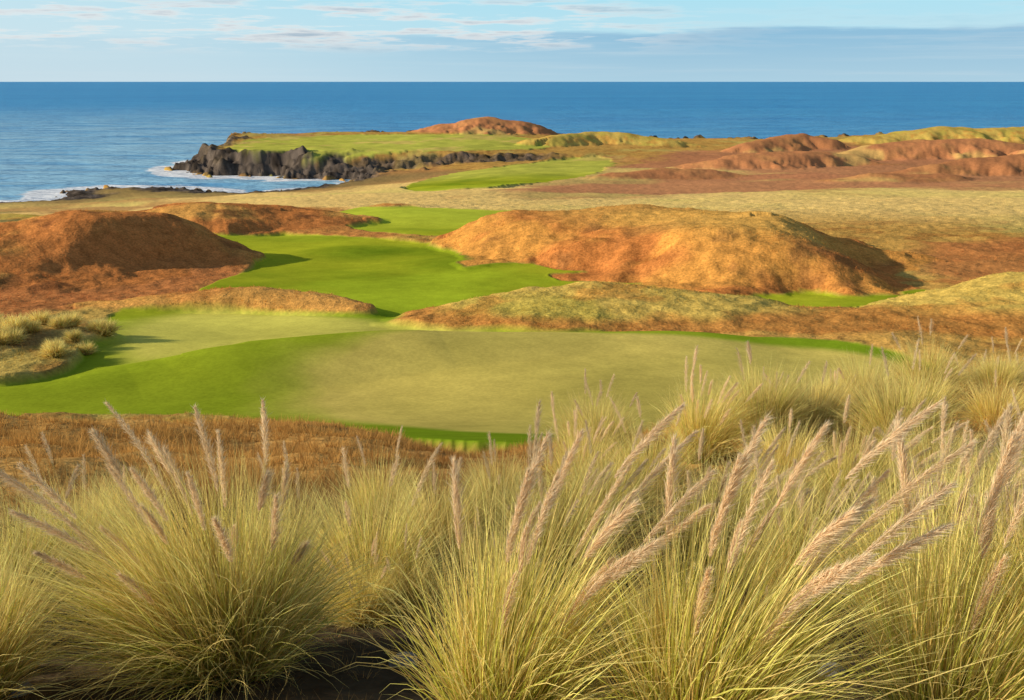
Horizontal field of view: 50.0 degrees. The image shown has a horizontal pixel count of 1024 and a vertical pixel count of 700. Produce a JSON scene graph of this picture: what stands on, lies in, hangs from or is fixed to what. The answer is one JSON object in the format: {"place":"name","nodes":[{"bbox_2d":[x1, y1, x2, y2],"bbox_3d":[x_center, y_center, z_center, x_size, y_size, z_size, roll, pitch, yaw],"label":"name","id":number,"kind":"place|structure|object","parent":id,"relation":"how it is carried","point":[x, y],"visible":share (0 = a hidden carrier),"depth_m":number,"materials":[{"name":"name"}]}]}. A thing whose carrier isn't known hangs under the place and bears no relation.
{"place":"outdoors","nodes":[
{"label":"outdoors","id":0,"kind":"place"},
{"bbox_2d":[59,460,189,532],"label":"pampas grass","id":1,"kind":"object","parent":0,"point":[137,490],"depth_m":9.86,"materials":[{"name":"beige plant"}]},
{"bbox_2d":[112,486,197,552],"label":"pampas grass","id":2,"kind":"object","parent":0,"point":[168,489],"depth_m":8.80,"materials":[{"name":"beige plant"}]},
{"bbox_2d":[442,440,550,505],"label":"pampas grass","id":3,"kind":"object","parent":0,"point":[495,473],"depth_m":11.53,"materials":[{"name":"beige plant"}]},
{"bbox_2d":[0,117,1023,699],"bbox_3d":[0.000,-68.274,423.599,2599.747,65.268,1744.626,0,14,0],"label":"ground","id":4,"kind":"structure","parent":0,"point":[380,361],"depth_m":94.45,"materials":[{"name":"green plant"}]},
{"bbox_2d":[0,328,13,344],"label":"marram grass","id":5,"kind":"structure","parent":4,"relation":"on","point":[3,341],"depth_m":62.84,"materials":[{"name":"beige plant"}]},
{"bbox_2d":[0,322,15,331],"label":"marram grass","id":6,"kind":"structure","parent":4,"relation":"on","point":[8,327],"depth_m":64.03,"materials":[{"name":"beige plant"}]},
{"bbox_2d":[0,326,29,344],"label":"marram grass","id":7,"kind":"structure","parent":4,"relation":"on","point":[16,336],"depth_m":63.34,"materials":[{"name":"beige plant"}]},
{"bbox_2d":[0,313,29,332],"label":"marram grass","id":8,"kind":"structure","parent":4,"relation":"on","point":[19,323],"depth_m":65.10,"materials":[{"name":"beige plant"}]},
{"bbox_2d":[2,681,33,697],"bbox_3d":[-2.128,1.470,4.714,0.139,0.073,0.122,-9,16,-32],"label":"stone","id":9,"kind":"object","parent":4,"relation":"on","point":[27,689],"visible":0.41,"depth_m":4.69,"materials":[{"name":"grey stone"}]},
{"bbox_2d":[4,313,33,326],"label":"marram grass","id":10,"kind":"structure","parent":4,"relation":"on","point":[20,318],"depth_m":65.73,"materials":[{"name":"beige plant"}]},
{"bbox_2d":[22,318,43,333],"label":"marram grass","id":11,"kind":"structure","parent":4,"relation":"on","point":[34,327],"depth_m":65.71,"materials":[{"name":"beige plant"}]},
{"bbox_2d":[0,552,71,646],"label":"pampas grass","id":12,"kind":"object","parent":4,"relation":"on","point":[45,612],"depth_m":5.52,"materials":[{"name":"plant"}]},
{"bbox_2d":[24,308,54,324],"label":"marram grass","id":13,"kind":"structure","parent":4,"relation":"on","point":[43,318],"depth_m":68.26,"materials":[{"name":"beige plant"}]},
{"bbox_2d":[38,337,68,350],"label":"marram grass","id":14,"kind":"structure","parent":4,"relation":"on","point":[49,342],"depth_m":62.04,"materials":[{"name":"beige plant"}]},
{"bbox_2d":[37,339,73,357],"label":"marram grass","id":15,"kind":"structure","parent":4,"relation":"on","point":[58,351],"depth_m":61.11,"materials":[{"name":"beige plant"}]},
{"bbox_2d":[0,457,115,629],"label":"pampas grass","id":16,"kind":"object","parent":4,"relation":"on","point":[27,544],"depth_m":6.34,"materials":[{"name":"plant"}]},
{"bbox_2d":[46,312,75,328],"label":"marram grass","id":17,"kind":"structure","parent":4,"relation":"on","point":[61,322],"depth_m":66.94,"materials":[{"name":"beige plant"}]},
{"bbox_2d":[0,517,132,699],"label":"pampas grass","id":18,"kind":"object","parent":4,"relation":"on","point":[9,652],"depth_m":4.62,"materials":[{"name":"plant"}]},
{"bbox_2d":[57,328,86,341],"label":"marram grass","id":19,"kind":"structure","parent":4,"relation":"on","point":[72,336],"depth_m":64.96,"materials":[{"name":"beige plant"}]},
{"bbox_2d":[58,310,85,326],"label":"marram grass","id":20,"kind":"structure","parent":4,"relation":"on","point":[76,319],"depth_m":67.94,"materials":[{"name":"beige plant"}]},
{"bbox_2d":[0,433,169,587],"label":"pampas grass","id":21,"kind":"object","parent":4,"relation":"on","point":[90,523],"depth_m":7.64,"materials":[{"name":"beige plant"}]},
{"bbox_2d":[74,340,99,354],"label":"marram grass","id":22,"kind":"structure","parent":4,"relation":"on","point":[88,349],"depth_m":64.11,"materials":[{"name":"beige plant"}]},
{"bbox_2d":[84,317,110,332],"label":"marram grass","id":23,"kind":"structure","parent":4,"relation":"on","point":[92,323],"depth_m":67.66,"materials":[{"name":"plant"}]},
{"bbox_2d":[90,317,124,336],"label":"marram grass","id":24,"kind":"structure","parent":4,"relation":"on","point":[108,330],"depth_m":67.56,"materials":[{"name":"plant"}]},
{"bbox_2d":[0,398,415,699],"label":"pampas grass","id":25,"kind":"object","parent":4,"relation":"on","point":[201,617],"depth_m":4.85,"materials":[{"name":"green plant"}]},
{"bbox_2d":[210,441,374,584],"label":"pampas grass","id":26,"kind":"object","parent":4,"relation":"on","point":[297,483],"depth_m":7.69,"materials":[{"name":"beige plant"}]},
{"bbox_2d":[315,553,404,628],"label":"pampas grass","id":27,"kind":"object","parent":4,"relation":"on","point":[367,591],"depth_m":6.18,"materials":[{"name":"plant"}]},
{"bbox_2d":[310,532,422,629],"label":"pampas grass","id":28,"kind":"object","parent":4,"relation":"on","point":[364,619],"depth_m":6.14,"materials":[{"name":"plant"}]},
{"bbox_2d":[308,426,441,535],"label":"pampas grass","id":29,"kind":"object","parent":4,"relation":"on","point":[366,485],"depth_m":9.78,"materials":[{"name":"beige plant"}]},
{"bbox_2d":[283,445,477,628],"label":"pampas grass","id":30,"kind":"object","parent":4,"relation":"on","point":[391,537],"depth_m":6.71,"materials":[{"name":"plant"}]},
{"bbox_2d":[389,651,418,668],"bbox_3d":[-0.511,1.481,5.189,0.144,0.093,0.133,-4,14,-16],"label":"stone","id":31,"kind":"object","parent":4,"relation":"on","point":[402,664],"visible":0.41,"depth_m":5.16,"materials":[{"name":"grey stone"}]},
{"bbox_2d":[357,524,467,627],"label":"pampas grass","id":32,"kind":"object","parent":4,"relation":"on","point":[413,598],"depth_m":6.33,"materials":[{"name":"plant"}]},
{"bbox_2d":[350,457,524,567],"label":"pampas grass","id":33,"kind":"object","parent":4,"relation":"on","point":[446,524],"depth_m":8.46,"materials":[{"name":"beige plant"}]},
{"bbox_2d":[5,556,876,699],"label":"dry grass litter","id":34,"kind":"object","parent":4,"relation":"on","point":[247,683],"visible":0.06,"depth_m":5.48,"materials":[{"name":"brown plant"}]},
{"bbox_2d":[424,589,496,647],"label":"pampas grass","id":35,"kind":"object","parent":4,"relation":"on","point":[462,615],"depth_m":5.60,"materials":[{"name":"plant"}]},
{"bbox_2d":[440,507,516,578],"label":"pampas grass","id":36,"kind":"object","parent":4,"relation":"on","point":[475,548],"depth_m":7.84,"materials":[{"name":"plant"}]},
{"bbox_2d":[421,431,563,552],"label":"pampas grass","id":37,"kind":"object","parent":4,"relation":"on","point":[479,495],"depth_m":8.82,"materials":[{"name":"beige plant"}]},
{"bbox_2d":[447,532,563,621],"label":"pampas grass","id":38,"kind":"object","parent":4,"relation":"on","point":[509,577],"depth_m":6.31,"materials":[{"name":"plant"}]},
{"bbox_2d":[0,366,1023,597],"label":"hillside grass","id":39,"kind":"structure","parent":4,"relation":"on","point":[24,437],"depth_m":17.20,"materials":[{"name":"brown plant"}]},
{"bbox_2d":[331,402,762,699],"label":"pampas grass","id":40,"kind":"object","parent":4,"relation":"on","point":[491,664],"depth_m":3.87,"materials":[{"name":"plant"}]},
{"bbox_2d":[463,400,687,593],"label":"pampas grass","id":41,"kind":"object","parent":4,"relation":"on","point":[580,503],"depth_m":7.24,"materials":[{"name":"beige plant"}]},
{"bbox_2d":[526,391,638,495],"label":"pampas grass","id":42,"kind":"object","parent":4,"relation":"on","point":[598,428],"depth_m":12.12,"materials":[{"name":"beige plant"}]},
{"bbox_2d":[528,369,650,457],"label":"pampas grass","id":43,"kind":"object","parent":4,"relation":"on","point":[597,402],"depth_m":15.09,"materials":[{"name":"beige plant"}]},
{"bbox_2d":[542,418,686,542],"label":"pampas grass","id":44,"kind":"object","parent":4,"relation":"on","point":[633,482],"depth_m":9.76,"materials":[{"name":"beige plant"}]},
{"bbox_2d":[584,396,723,507],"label":"pampas grass","id":45,"kind":"object","parent":4,"relation":"on","point":[655,453],"depth_m":11.42,"materials":[{"name":"beige plant"}]},
{"bbox_2d":[597,552,731,669],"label":"pampas grass","id":46,"kind":"object","parent":4,"relation":"on","point":[644,602],"depth_m":5.23,"materials":[{"name":"plant"}]},
{"bbox_2d":[635,346,782,463],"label":"pampas grass","id":47,"kind":"object","parent":4,"relation":"on","point":[716,432],"depth_m":12.92,"materials":[{"name":"yellow plant"}]},
{"bbox_2d":[506,399,1017,699],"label":"pampas grass","id":48,"kind":"object","parent":4,"relation":"on","point":[767,658],"depth_m":3.59,"materials":[{"name":"plant"}]},
{"bbox_2d":[698,340,835,446],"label":"pampas grass","id":49,"kind":"object","parent":4,"relation":"on","point":[779,401],"depth_m":13.61,"materials":[{"name":"yellow plant"}]},
{"bbox_2d":[741,585,811,642],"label":"pampas grass","id":50,"kind":"object","parent":4,"relation":"on","point":[773,618],"depth_m":5.71,"materials":[{"name":"plant"}]},
{"bbox_2d":[718,407,837,490],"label":"pampas grass","id":51,"kind":"object","parent":4,"relation":"on","point":[786,448],"depth_m":11.41,"materials":[{"name":"beige plant"}]},
{"bbox_2d":[687,424,896,614],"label":"pampas grass","id":52,"kind":"object","parent":4,"relation":"on","point":[810,506],"depth_m":6.69,"materials":[{"name":"beige plant"}]},
{"bbox_2d":[763,361,866,435],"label":"pampas grass","id":53,"kind":"object","parent":4,"relation":"on","point":[830,416],"depth_m":14.10,"materials":[{"name":"yellow plant"}]},
{"bbox_2d":[817,662,845,676],"bbox_3d":[1.462,1.476,5.043,0.132,0.081,0.131,-2,14,-8],"label":"stone","id":54,"kind":"object","parent":4,"relation":"on","point":[835,663],"visible":0.25,"depth_m":5.01,"materials":[{"name":"grey stone"}]},
{"bbox_2d":[797,368,869,419],"bbox_3d":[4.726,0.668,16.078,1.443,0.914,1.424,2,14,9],"label":"pampas grass","id":55,"kind":"object","parent":4,"relation":"on","point":[845,395],"depth_m":16.07,"materials":[{"name":"yellow plant"}]},
{"bbox_2d":[809,344,924,415],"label":"pampas grass","id":56,"kind":"object","parent":4,"relation":"on","point":[874,378],"depth_m":16.67,"materials":[{"name":"beige plant"}]},
{"bbox_2d":[783,393,965,532],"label":"pampas grass","id":57,"kind":"object","parent":4,"relation":"on","point":[867,446],"depth_m":9.67,"materials":[{"name":"beige plant"}]},
{"bbox_2d":[763,412,1023,699],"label":"pampas grass","id":58,"kind":"object","parent":4,"relation":"on","point":[999,682],"depth_m":3.69,"materials":[{"name":"plant"}]},
{"bbox_2d":[777,405,1023,643],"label":"pampas grass","id":59,"kind":"object","parent":4,"relation":"on","point":[965,460],"depth_m":5.68,"materials":[{"name":"beige plant"}]},
{"bbox_2d":[820,339,988,452],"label":"pampas grass","id":60,"kind":"object","parent":4,"relation":"on","point":[884,410],"depth_m":12.61,"materials":[{"name":"yellow plant"}]},
{"bbox_2d":[865,316,980,397],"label":"pampas grass","id":61,"kind":"object","parent":4,"relation":"on","point":[937,363],"depth_m":17.88,"materials":[{"name":"beige plant"}]},
{"bbox_2d":[828,400,1023,656],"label":"pampas grass","id":62,"kind":"object","parent":4,"relation":"on","point":[1008,420],"depth_m":4.39,"materials":[{"name":"beige plant"}]},
{"bbox_2d":[862,405,991,498],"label":"pampas grass","id":63,"kind":"object","parent":4,"relation":"on","point":[920,447],"depth_m":10.79,"materials":[{"name":"beige plant"}]},
{"bbox_2d":[878,350,980,424],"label":"pampas grass","id":64,"kind":"object","parent":4,"relation":"on","point":[947,381],"depth_m":14.85,"materials":[{"name":"yellow plant"}]},
{"bbox_2d":[882,396,1023,560],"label":"pampas grass","id":65,"kind":"object","parent":4,"relation":"on","point":[943,417],"depth_m":8.07,"materials":[{"name":"beige plant"}]},
{"bbox_2d":[885,467,1023,698],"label":"pampas grass","id":66,"kind":"object","parent":4,"relation":"on","point":[1011,545],"depth_m":3.81,"materials":[{"name":"plant"}]},
{"bbox_2d":[944,349,1010,391],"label":"pampas grass","id":67,"kind":"object","parent":4,"relation":"on","point":[957,378],"depth_m":19.59,"materials":[{"name":"beige plant"}]},
{"bbox_2d":[932,388,1023,503],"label":"pampas grass","id":68,"kind":"object","parent":4,"relation":"on","point":[989,430],"depth_m":9.96,"materials":[{"name":"beige plant"}]},
{"bbox_2d":[958,355,1023,391],"bbox_3d":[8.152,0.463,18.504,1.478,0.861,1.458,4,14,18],"label":"pampas grass","id":69,"kind":"object","parent":4,"relation":"on","point":[986,369],"depth_m":18.64,"materials":[{"name":"beige plant"}]},
{"bbox_2d":[991,385,1023,425],"bbox_3d":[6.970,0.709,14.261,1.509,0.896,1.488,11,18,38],"label":"pampas grass","id":70,"kind":"object","parent":4,"relation":"on","point":[1018,399],"depth_m":14.42,"materials":[{"name":"beige plant"}]},
{"bbox_2d":[1003,327,1023,383],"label":"pampas grass","id":71,"kind":"object","parent":4,"relation":"on","point":[1007,344],"depth_m":19.86,"materials":[{"name":"beige plant"}]},
{"bbox_2d":[0,82,1023,201],"bbox_3d":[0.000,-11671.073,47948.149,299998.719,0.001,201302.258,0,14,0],"label":"sea","id":72,"kind":"structure","parent":0,"point":[56,138],"depth_m":2106.26,"materials":[{"name":"liquid"}]},
{"bbox_2d":[0,0,1023,81],"label":"sky","id":73,"kind":"structure","parent":0,"point":[41,40],"materials":[{"name":"blue"}]},
{"bbox_2d":[553,379,657,457],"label":"pampas grass","id":74,"kind":"object","parent":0,"point":[607,424],"depth_m":14.31,"materials":[{"name":"beige plant"}]},
{"bbox_2d":[622,427,836,586],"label":"pampas grass","id":75,"kind":"object","parent":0,"point":[688,509],"depth_m":7.58,"materials":[{"name":"beige plant"}]},
{"bbox_2d":[689,419,839,537],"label":"pampas grass","id":76,"kind":"object","parent":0,"point":[792,439],"depth_m":9.24,"materials":[{"name":"beige plant"}]},
{"bbox_2d":[740,366,789,404],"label":"pampas grass","id":77,"kind":"object","parent":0,"point":[770,384],"depth_m":17.00,"materials":[{"name":"beige plant"}]},
{"bbox_2d":[726,372,832,438],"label":"pampas grass","id":78,"kind":"object","parent":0,"point":[798,402],"depth_m":13.83,"materials":[{"name":"yellow plant"}]},
{"bbox_2d":[938,369,1023,430],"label":"pampas grass","id":79,"kind":"object","parent":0,"point":[989,407],"depth_m":14.38,"materials":[{"name":"yellow plant"}]},
{"bbox_2d":[960,337,1023,395],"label":"pampas grass","id":80,"kind":"object","parent":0,"point":[1006,376],"depth_m":17.66,"materials":[{"name":"beige plant"}]}
]}

